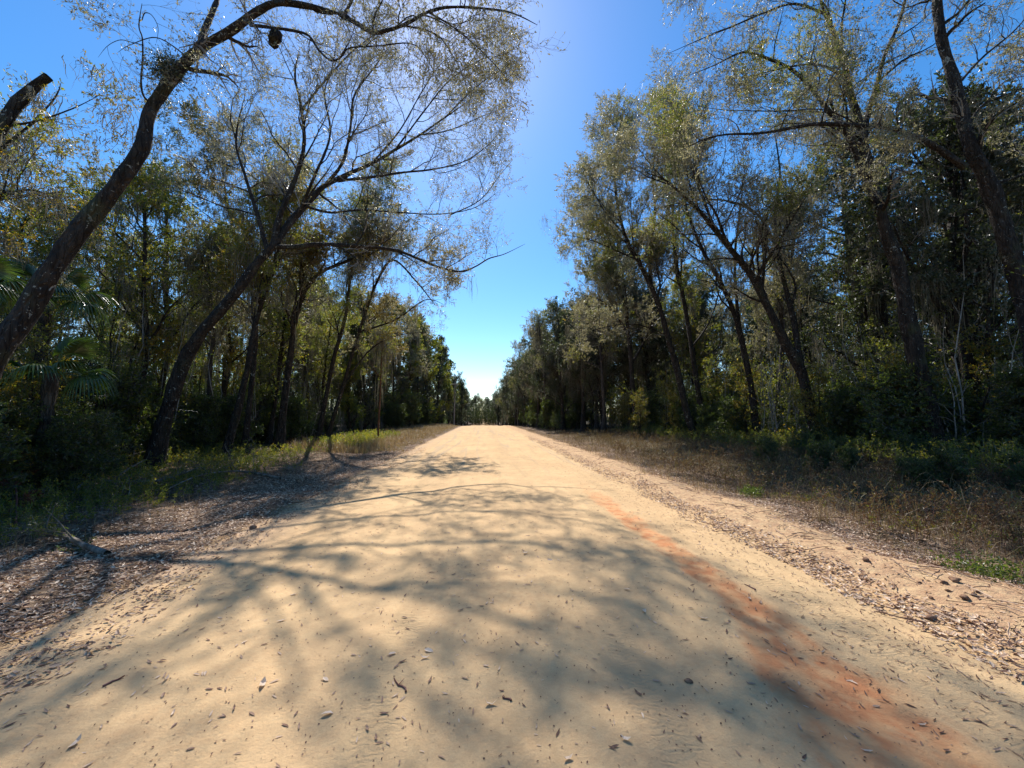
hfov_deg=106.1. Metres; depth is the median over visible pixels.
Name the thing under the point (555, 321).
evergreen oak
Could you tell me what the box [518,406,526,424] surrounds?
shrub
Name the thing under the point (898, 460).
shrub
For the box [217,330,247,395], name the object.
sapling
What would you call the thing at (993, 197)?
moss hung oak
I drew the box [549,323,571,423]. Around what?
hardwood tree
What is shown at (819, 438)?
shrub
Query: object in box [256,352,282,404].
sapling
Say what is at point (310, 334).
hardwood tree
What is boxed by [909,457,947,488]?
shrub
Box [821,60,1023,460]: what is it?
evergreen oak
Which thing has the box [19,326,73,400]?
sapling
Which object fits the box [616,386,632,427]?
sapling
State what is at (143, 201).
hardwood tree
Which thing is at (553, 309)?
evergreen oak
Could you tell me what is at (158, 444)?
leaning oak
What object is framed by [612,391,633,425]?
sapling
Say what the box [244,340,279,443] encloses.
sapling
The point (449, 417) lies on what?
vine clad tree
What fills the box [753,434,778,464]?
shrub
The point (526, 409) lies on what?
shrub
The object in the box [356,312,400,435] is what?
red trunk tree
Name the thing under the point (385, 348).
evergreen oak
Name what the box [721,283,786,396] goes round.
evergreen oak
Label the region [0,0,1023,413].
sky
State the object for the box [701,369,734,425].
sapling
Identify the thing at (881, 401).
shrub
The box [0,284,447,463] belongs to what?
undergrowth
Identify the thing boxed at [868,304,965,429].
sapling
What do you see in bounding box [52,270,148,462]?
sapling
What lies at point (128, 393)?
sapling
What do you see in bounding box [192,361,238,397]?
sapling
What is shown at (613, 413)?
sapling
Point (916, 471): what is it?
shrub
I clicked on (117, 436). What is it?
shrub
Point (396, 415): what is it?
shrub
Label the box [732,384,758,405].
sapling
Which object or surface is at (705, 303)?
evergreen oak
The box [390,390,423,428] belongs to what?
shrub
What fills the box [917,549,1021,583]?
leafy weed
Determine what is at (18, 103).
tree
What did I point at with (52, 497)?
ground cover
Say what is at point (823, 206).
hardwood tree
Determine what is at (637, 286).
evergreen oak
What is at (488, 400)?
evergreen oak
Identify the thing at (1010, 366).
sapling
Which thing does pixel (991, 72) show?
hardwood tree
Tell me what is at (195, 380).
hardwood tree
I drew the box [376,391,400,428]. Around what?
shrub
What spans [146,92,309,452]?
bank tree
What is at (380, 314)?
bank tree
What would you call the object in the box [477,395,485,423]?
hardwood tree
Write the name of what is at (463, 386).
evergreen oak
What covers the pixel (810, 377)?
sapling
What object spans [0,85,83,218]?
hardwood tree
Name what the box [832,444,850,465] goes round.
shrub
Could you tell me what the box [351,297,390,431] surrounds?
vine clad tree
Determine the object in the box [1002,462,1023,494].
shrub
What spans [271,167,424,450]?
bank tree
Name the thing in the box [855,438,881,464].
shrub
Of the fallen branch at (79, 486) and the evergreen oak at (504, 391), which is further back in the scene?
the evergreen oak at (504, 391)
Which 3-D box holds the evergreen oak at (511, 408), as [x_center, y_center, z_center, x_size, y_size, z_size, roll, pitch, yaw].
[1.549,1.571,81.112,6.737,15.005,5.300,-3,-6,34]
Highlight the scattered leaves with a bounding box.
[0,445,1023,767]
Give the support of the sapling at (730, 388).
on the ground at (878, 570)
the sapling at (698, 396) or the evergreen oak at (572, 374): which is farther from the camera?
the evergreen oak at (572, 374)
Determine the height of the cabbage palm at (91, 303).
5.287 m
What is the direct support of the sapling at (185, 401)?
on the ground at (878, 570)
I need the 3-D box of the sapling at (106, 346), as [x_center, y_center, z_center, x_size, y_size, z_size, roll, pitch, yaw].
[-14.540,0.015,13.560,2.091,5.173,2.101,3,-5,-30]
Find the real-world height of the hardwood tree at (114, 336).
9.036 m
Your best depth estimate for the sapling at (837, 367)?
17.86 m
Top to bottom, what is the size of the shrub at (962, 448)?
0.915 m
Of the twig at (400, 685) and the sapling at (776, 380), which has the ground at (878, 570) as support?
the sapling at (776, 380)
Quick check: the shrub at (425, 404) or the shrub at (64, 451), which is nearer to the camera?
the shrub at (64, 451)
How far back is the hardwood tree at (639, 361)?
36.26 m
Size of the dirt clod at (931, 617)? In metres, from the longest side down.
0.081 x 0.068 x 0.045 m
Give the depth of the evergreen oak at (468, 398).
133.11 m
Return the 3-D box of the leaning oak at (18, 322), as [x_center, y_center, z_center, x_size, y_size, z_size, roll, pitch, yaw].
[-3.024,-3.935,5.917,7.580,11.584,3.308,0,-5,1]
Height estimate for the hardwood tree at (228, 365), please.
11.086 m
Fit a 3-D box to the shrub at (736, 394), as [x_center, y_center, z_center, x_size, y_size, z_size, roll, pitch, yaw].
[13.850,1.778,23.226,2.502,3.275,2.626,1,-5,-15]
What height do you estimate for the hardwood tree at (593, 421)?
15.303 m
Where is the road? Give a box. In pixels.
[0,419,1023,767]
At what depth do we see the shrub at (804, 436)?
12.89 m
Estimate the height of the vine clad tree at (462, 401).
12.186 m
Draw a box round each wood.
[13,319,342,424]
[455,280,1023,424]
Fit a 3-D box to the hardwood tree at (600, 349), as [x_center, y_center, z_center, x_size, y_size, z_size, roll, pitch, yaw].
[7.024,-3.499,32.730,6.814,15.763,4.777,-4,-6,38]
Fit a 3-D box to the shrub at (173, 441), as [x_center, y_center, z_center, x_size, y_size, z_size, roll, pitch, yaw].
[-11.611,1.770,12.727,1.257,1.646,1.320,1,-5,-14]
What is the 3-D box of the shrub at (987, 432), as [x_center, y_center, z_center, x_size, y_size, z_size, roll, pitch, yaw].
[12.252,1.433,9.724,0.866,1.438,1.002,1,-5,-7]
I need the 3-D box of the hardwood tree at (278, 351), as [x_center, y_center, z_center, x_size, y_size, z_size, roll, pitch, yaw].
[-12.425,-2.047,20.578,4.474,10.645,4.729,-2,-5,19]
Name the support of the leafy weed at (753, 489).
on the ground at (878, 570)
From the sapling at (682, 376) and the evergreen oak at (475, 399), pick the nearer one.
the sapling at (682, 376)
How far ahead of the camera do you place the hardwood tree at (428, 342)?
62.72 m
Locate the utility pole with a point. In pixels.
(454, 406)
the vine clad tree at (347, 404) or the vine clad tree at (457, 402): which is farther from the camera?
the vine clad tree at (457, 402)
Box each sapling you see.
[0,276,81,409]
[0,362,43,491]
[2,337,94,481]
[3,329,74,446]
[5,379,30,408]
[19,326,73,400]
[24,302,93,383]
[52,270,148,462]
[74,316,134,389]
[106,341,152,457]
[115,355,171,390]
[172,340,223,411]
[174,387,198,454]
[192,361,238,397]
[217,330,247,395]
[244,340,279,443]
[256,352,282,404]
[256,370,295,396]
[308,377,338,421]
[315,376,334,434]
[588,384,606,430]
[608,404,618,429]
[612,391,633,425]
[613,403,627,428]
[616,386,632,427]
[629,388,651,436]
[648,367,669,421]
[655,372,677,400]
[657,387,671,434]
[660,376,692,428]
[660,390,680,433]
[668,358,690,433]
[688,376,712,432]
[691,339,730,413]
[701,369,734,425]
[719,375,742,398]
[721,361,765,436]
[724,340,753,392]
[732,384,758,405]
[734,343,765,422]
[750,357,768,399]
[757,360,793,432]
[781,366,814,415]
[781,369,818,429]
[784,361,842,439]
[812,339,876,388]
[822,341,870,399]
[852,338,887,417]
[864,318,905,422]
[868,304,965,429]
[874,350,947,432]
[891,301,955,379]
[946,323,1023,459]
[989,353,1020,406]
[996,318,1023,361]
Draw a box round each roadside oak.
[539,83,701,440]
[555,181,690,435]
[612,79,769,440]
[634,56,744,437]
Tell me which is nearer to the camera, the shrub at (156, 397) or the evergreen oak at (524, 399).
the shrub at (156, 397)
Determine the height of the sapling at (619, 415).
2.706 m
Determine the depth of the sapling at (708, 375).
22.33 m
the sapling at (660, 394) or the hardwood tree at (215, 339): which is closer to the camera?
the hardwood tree at (215, 339)
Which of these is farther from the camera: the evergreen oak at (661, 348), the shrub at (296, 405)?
the evergreen oak at (661, 348)
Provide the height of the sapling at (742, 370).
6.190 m
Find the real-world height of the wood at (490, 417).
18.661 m
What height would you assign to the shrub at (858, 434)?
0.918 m
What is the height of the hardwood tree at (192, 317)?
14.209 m
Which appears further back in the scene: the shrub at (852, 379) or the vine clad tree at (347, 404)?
the vine clad tree at (347, 404)
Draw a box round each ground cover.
[0,428,400,546]
[612,422,1023,554]
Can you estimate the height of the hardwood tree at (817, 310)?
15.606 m
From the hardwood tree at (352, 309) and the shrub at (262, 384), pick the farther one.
the hardwood tree at (352, 309)
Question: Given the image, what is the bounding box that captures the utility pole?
[453,383,454,424]
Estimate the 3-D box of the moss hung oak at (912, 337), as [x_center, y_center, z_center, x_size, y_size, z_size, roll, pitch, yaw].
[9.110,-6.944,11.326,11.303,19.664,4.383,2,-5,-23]
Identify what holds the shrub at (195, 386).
on the ground at (878, 570)
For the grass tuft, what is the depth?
6.05 m
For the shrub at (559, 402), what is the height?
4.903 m
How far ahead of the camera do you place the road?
2.53 m
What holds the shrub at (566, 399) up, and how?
on the ground at (878, 570)
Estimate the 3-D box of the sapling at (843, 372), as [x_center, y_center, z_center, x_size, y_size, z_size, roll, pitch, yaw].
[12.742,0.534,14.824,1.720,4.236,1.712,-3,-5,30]
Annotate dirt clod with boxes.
[249,525,256,529]
[684,678,693,683]
[924,614,937,620]
[940,580,948,584]
[948,576,961,582]
[959,594,969,599]
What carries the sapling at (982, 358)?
on the ground at (878, 570)
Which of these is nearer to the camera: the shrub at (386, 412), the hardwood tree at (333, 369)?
the hardwood tree at (333, 369)
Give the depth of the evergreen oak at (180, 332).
35.56 m
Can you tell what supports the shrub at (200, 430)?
on the ground at (878, 570)
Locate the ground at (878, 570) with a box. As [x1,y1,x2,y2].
[0,418,1023,677]
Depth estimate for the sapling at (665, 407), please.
25.22 m
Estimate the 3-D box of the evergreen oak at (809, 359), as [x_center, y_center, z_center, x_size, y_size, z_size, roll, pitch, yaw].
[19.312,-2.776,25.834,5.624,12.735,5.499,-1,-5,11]
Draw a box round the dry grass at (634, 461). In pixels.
[516,425,1023,583]
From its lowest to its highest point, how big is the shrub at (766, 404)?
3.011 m
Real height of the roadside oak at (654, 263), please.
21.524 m
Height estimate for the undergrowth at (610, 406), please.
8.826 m
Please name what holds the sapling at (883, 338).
on the ground at (878, 570)
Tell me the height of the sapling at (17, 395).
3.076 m
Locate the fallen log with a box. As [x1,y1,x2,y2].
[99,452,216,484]
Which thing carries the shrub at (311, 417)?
on the ground at (878, 570)
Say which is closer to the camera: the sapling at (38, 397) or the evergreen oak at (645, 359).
the sapling at (38, 397)
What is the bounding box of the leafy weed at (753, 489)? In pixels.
[737,484,766,497]
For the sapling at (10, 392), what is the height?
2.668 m
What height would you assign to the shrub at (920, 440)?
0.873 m
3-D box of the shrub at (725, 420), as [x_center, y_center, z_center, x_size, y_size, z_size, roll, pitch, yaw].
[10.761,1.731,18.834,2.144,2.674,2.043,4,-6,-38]
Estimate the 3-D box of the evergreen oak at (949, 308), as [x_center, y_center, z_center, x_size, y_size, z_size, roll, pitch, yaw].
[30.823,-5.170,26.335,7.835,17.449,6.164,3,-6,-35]
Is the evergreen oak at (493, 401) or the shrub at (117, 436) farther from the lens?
the evergreen oak at (493, 401)
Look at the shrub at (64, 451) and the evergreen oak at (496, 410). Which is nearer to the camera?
the shrub at (64, 451)
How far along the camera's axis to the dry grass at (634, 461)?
7.53 m
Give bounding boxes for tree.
[0,49,166,273]
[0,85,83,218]
[0,183,93,364]
[23,133,160,367]
[32,149,209,458]
[60,153,217,402]
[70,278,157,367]
[74,313,127,366]
[85,319,134,368]
[111,296,175,383]
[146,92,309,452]
[153,210,286,451]
[155,275,221,365]
[161,216,283,443]
[169,279,235,386]
[187,128,341,457]
[201,274,263,375]
[226,226,333,379]
[234,259,333,443]
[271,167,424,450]
[274,278,333,436]
[292,292,346,397]
[296,306,360,438]
[311,153,417,440]
[324,320,349,413]
[325,215,477,437]
[330,308,369,431]
[337,279,373,428]
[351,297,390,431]
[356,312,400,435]
[364,307,392,429]
[381,293,411,427]
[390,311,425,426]
[402,323,432,387]
[407,314,439,417]
[418,319,445,423]
[429,335,449,423]
[432,344,455,423]
[445,358,455,423]
[455,379,460,424]
[456,382,466,425]
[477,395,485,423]
[493,378,506,425]
[502,333,527,425]
[518,326,540,426]
[520,296,558,428]
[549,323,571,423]
[560,260,635,433]
[570,280,610,429]
[590,307,612,427]
[620,312,661,402]
[658,260,729,391]
[660,279,720,386]
[686,295,739,381]
[715,333,755,391]
[731,157,837,403]
[741,252,821,389]
[758,78,937,378]
[786,260,841,376]
[819,228,934,370]
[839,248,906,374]
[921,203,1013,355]
[960,27,1023,219]
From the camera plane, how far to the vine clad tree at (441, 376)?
74.33 m
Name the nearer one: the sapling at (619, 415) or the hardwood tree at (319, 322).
the hardwood tree at (319, 322)
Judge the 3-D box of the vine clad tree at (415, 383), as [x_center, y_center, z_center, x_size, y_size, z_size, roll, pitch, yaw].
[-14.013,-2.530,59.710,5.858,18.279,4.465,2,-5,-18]
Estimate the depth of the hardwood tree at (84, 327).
29.12 m
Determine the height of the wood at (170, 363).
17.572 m
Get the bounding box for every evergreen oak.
[0,196,98,390]
[154,294,205,387]
[236,295,302,396]
[293,274,347,413]
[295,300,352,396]
[366,293,391,425]
[450,371,462,424]
[458,378,467,423]
[460,387,470,425]
[464,387,471,424]
[470,392,481,423]
[484,396,491,422]
[489,391,497,410]
[491,390,504,424]
[497,376,510,424]
[503,369,521,425]
[504,356,525,425]
[506,320,556,427]
[507,351,532,425]
[524,296,581,429]
[540,287,615,430]
[544,297,569,387]
[546,355,572,401]
[560,307,588,428]
[574,240,663,430]
[576,292,638,431]
[598,276,686,414]
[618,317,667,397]
[638,283,678,393]
[645,267,740,391]
[720,313,753,380]
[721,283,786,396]
[723,286,786,392]
[759,235,847,394]
[783,127,956,381]
[811,277,903,375]
[812,290,854,383]
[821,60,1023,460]
[865,74,1023,421]
[916,259,950,374]
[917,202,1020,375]
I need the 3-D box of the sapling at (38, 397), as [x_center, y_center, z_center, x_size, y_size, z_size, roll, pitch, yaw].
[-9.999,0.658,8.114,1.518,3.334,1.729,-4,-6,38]
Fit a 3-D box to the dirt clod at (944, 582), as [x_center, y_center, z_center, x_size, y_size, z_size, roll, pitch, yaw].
[3.947,1.816,3.518,0.047,0.040,0.060,3,-6,-32]
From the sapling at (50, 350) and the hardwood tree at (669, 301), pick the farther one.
the hardwood tree at (669, 301)
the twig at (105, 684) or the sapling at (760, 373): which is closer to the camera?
the twig at (105, 684)
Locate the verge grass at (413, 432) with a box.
[0,423,458,559]
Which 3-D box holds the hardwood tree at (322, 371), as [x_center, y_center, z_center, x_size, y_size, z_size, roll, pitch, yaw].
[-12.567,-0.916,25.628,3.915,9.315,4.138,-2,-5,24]
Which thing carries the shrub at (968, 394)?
on the ground at (878, 570)
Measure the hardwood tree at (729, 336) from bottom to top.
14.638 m
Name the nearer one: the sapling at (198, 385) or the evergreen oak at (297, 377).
the sapling at (198, 385)
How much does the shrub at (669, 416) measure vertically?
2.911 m
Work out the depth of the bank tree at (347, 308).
20.21 m
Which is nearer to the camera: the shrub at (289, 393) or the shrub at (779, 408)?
the shrub at (779, 408)
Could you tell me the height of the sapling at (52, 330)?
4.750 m
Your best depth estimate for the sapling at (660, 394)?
27.25 m
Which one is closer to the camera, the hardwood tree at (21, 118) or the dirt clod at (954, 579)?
the dirt clod at (954, 579)
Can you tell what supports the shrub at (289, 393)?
on the ground at (878, 570)
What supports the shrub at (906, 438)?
on the ground at (878, 570)
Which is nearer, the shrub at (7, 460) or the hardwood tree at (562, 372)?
the shrub at (7, 460)
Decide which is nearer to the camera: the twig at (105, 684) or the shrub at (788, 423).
the twig at (105, 684)
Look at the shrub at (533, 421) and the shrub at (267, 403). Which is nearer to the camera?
the shrub at (267, 403)
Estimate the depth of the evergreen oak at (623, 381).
48.46 m
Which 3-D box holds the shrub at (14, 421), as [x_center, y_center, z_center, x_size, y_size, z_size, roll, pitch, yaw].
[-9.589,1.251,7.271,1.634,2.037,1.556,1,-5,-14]
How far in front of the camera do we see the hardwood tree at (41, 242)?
10.69 m
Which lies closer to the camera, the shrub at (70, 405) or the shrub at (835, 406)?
the shrub at (70, 405)
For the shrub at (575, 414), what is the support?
on the ground at (878, 570)
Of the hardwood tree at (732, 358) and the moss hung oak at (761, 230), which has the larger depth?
the hardwood tree at (732, 358)
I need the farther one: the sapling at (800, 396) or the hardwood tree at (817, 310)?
the hardwood tree at (817, 310)
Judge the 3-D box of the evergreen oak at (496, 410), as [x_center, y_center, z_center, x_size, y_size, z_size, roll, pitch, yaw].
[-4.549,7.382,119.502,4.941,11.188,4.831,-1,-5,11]
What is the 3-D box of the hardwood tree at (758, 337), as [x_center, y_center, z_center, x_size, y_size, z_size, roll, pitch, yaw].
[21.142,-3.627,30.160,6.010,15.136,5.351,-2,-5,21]
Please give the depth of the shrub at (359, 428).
34.96 m
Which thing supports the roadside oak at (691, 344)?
on the ground at (878, 570)
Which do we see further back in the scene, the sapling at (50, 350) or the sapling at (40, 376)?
the sapling at (50, 350)
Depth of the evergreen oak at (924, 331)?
28.87 m
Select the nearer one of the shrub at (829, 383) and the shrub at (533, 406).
the shrub at (829, 383)
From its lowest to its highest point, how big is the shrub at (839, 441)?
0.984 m
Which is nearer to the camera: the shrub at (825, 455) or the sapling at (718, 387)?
the shrub at (825, 455)
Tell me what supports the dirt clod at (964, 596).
on the ground at (878, 570)
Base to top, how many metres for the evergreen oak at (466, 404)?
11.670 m
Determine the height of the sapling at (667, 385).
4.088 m
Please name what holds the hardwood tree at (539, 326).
on the ground at (878, 570)
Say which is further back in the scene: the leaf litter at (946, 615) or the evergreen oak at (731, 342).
the evergreen oak at (731, 342)
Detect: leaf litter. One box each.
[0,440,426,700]
[523,436,1023,679]
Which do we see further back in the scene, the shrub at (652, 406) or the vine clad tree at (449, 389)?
the vine clad tree at (449, 389)
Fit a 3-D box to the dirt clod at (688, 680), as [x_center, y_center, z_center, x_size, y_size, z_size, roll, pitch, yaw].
[1.038,1.752,2.268,0.056,0.033,0.051,8,-27,-6]
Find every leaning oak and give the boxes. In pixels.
[0,0,569,378]
[141,0,532,468]
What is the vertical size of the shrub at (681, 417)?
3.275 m
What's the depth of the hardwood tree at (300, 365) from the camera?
29.54 m
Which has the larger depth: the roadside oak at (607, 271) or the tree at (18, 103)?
the roadside oak at (607, 271)
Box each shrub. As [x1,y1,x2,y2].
[0,382,18,463]
[0,398,49,495]
[0,402,32,502]
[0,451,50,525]
[6,382,131,479]
[14,407,127,497]
[57,356,159,455]
[81,361,195,458]
[87,420,137,479]
[131,415,187,455]
[169,389,225,455]
[182,378,251,416]
[210,390,264,448]
[228,380,268,410]
[249,384,290,442]
[263,412,290,441]
[267,394,315,442]
[273,384,294,402]
[305,407,327,437]
[315,415,337,435]
[344,400,370,431]
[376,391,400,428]
[386,402,409,428]
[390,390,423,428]
[411,398,425,425]
[420,399,436,424]
[429,403,438,423]
[507,409,515,424]
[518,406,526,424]
[523,402,536,424]
[528,393,550,426]
[528,409,536,427]
[539,397,560,429]
[548,409,561,431]
[550,391,568,426]
[554,391,591,427]
[558,393,594,427]
[639,390,669,431]
[658,400,680,432]
[670,390,701,436]
[687,383,726,429]
[695,403,727,439]
[707,393,751,440]
[725,388,758,408]
[751,401,778,436]
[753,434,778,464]
[756,391,775,412]
[769,392,797,429]
[772,413,803,441]
[782,412,807,435]
[789,431,819,454]
[793,380,872,445]
[799,439,840,474]
[811,430,827,448]
[814,377,851,424]
[827,435,856,459]
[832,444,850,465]
[835,447,866,472]
[837,373,882,433]
[849,353,957,450]
[853,432,872,447]
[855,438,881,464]
[886,432,922,460]
[891,455,919,480]
[901,458,941,491]
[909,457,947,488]
[911,388,978,455]
[912,377,995,445]
[914,436,934,458]
[926,445,976,492]
[935,439,975,469]
[972,417,1023,451]
[981,359,1023,453]
[988,449,1023,483]
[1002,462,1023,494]
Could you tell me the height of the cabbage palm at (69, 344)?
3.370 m
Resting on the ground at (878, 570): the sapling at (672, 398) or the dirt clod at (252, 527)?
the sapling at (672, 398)
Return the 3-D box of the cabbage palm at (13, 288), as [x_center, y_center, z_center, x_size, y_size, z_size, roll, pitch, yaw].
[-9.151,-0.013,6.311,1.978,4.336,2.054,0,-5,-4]
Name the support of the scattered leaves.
on the road
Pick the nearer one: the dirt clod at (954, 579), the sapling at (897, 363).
the dirt clod at (954, 579)
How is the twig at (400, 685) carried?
on the road
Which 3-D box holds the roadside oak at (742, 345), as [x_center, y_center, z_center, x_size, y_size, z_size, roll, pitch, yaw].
[8.879,-5.672,18.459,8.575,17.894,4.723,2,-5,-22]
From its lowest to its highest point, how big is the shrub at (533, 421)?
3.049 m
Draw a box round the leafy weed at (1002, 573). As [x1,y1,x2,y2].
[933,553,1023,586]
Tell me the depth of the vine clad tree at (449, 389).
83.45 m
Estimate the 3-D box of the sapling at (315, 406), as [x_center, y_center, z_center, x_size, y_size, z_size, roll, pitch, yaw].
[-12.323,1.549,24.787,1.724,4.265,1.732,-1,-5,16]
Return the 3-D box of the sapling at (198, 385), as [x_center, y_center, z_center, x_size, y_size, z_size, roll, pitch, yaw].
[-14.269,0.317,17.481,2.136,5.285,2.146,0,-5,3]
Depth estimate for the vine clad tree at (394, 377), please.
44.03 m
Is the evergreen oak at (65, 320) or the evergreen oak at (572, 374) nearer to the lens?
the evergreen oak at (65, 320)
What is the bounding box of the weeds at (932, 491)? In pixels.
[557,426,1023,551]
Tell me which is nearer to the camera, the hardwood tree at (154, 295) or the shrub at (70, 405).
the shrub at (70, 405)
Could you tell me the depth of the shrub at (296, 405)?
21.02 m
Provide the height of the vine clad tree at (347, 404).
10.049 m
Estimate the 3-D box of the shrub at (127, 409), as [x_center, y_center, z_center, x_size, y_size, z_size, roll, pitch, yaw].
[-11.448,0.942,10.683,2.504,3.279,2.629,-3,-5,29]
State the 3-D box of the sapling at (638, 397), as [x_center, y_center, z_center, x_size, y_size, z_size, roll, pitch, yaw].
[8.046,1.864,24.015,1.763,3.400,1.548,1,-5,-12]
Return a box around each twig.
[102,675,124,686]
[394,678,406,692]
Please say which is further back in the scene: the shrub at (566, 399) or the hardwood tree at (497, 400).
the hardwood tree at (497, 400)
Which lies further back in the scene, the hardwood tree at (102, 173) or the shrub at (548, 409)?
the shrub at (548, 409)
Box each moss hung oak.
[570,55,855,431]
[637,0,969,445]
[663,0,1023,360]
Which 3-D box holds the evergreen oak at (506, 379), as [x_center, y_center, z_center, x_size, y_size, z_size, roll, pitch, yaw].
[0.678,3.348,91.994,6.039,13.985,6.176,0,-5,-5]
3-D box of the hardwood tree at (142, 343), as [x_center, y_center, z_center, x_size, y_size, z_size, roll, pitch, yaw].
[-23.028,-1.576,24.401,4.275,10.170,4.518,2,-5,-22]
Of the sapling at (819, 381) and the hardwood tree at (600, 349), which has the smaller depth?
the sapling at (819, 381)
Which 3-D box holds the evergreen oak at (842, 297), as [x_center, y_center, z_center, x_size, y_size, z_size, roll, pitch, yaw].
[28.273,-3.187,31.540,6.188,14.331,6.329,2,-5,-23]
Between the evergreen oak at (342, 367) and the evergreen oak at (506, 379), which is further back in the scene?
the evergreen oak at (506, 379)
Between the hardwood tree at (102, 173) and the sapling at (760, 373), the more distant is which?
the sapling at (760, 373)
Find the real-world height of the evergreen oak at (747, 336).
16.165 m
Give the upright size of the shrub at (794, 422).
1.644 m
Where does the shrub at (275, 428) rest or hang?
on the ground at (878, 570)
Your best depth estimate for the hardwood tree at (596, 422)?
38.17 m
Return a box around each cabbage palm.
[0,255,52,313]
[0,258,119,483]
[0,333,122,492]
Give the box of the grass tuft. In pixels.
[788,500,842,525]
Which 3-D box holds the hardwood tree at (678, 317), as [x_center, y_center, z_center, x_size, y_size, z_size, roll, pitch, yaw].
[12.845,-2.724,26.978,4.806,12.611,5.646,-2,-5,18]
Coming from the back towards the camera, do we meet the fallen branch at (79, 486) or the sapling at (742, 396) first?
the sapling at (742, 396)
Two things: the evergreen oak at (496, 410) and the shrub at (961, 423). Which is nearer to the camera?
the shrub at (961, 423)
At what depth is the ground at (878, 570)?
5.37 m
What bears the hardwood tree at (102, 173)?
on the ground at (878, 570)
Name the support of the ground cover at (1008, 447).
on the ground at (878, 570)
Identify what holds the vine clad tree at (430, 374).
on the ground at (878, 570)
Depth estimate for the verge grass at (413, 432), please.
17.86 m
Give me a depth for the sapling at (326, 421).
25.66 m
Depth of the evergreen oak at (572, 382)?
41.95 m
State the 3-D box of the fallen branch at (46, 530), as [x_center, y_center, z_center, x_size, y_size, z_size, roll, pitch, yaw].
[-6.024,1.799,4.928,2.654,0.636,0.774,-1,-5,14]
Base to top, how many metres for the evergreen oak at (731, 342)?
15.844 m
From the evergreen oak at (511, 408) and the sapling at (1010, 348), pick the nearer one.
the sapling at (1010, 348)
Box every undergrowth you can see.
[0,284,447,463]
[586,259,1023,452]
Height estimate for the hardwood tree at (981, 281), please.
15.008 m
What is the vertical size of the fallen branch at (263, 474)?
1.116 m
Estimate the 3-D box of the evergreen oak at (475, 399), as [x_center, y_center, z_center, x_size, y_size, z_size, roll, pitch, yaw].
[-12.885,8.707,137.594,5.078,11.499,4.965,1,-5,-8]
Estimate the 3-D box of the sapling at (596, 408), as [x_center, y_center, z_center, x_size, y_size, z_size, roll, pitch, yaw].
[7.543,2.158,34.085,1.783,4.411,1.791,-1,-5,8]
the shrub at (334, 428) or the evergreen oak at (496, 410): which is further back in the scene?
the evergreen oak at (496, 410)
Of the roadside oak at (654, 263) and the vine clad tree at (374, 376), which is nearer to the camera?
the roadside oak at (654, 263)
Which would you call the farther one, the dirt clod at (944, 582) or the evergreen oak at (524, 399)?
the evergreen oak at (524, 399)
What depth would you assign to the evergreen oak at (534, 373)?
52.24 m
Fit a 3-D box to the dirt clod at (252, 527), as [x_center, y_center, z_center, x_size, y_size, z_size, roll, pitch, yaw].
[-3.627,2.021,5.397,0.099,0.075,0.116,-23,28,-37]
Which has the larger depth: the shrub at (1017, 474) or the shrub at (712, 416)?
the shrub at (712, 416)
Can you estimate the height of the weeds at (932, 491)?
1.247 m
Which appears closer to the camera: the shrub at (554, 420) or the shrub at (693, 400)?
the shrub at (693, 400)
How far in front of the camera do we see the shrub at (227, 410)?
15.93 m
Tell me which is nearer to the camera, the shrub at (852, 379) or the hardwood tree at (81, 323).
the shrub at (852, 379)
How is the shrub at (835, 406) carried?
on the ground at (878, 570)
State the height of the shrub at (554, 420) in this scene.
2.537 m
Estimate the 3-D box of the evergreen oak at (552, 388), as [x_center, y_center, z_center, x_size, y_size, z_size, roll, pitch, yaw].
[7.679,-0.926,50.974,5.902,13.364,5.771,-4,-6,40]
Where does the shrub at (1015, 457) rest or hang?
on the ground at (878, 570)
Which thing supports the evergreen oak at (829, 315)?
on the ground at (878, 570)
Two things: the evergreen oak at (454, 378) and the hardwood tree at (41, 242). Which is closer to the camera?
the hardwood tree at (41, 242)
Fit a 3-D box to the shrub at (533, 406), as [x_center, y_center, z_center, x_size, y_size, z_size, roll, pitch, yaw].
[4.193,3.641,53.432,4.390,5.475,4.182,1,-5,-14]
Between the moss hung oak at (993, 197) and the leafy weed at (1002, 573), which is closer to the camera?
the leafy weed at (1002, 573)
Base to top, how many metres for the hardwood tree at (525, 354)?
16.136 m
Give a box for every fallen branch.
[0,498,110,555]
[76,449,143,488]
[168,442,280,493]
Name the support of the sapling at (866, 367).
on the ground at (878, 570)
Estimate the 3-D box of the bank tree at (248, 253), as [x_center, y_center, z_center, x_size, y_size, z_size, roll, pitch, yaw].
[-9.241,-3.639,14.428,4.573,12.952,4.286,-4,-6,40]
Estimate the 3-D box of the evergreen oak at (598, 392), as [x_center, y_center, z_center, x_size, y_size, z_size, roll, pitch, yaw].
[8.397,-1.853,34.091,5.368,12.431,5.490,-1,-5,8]

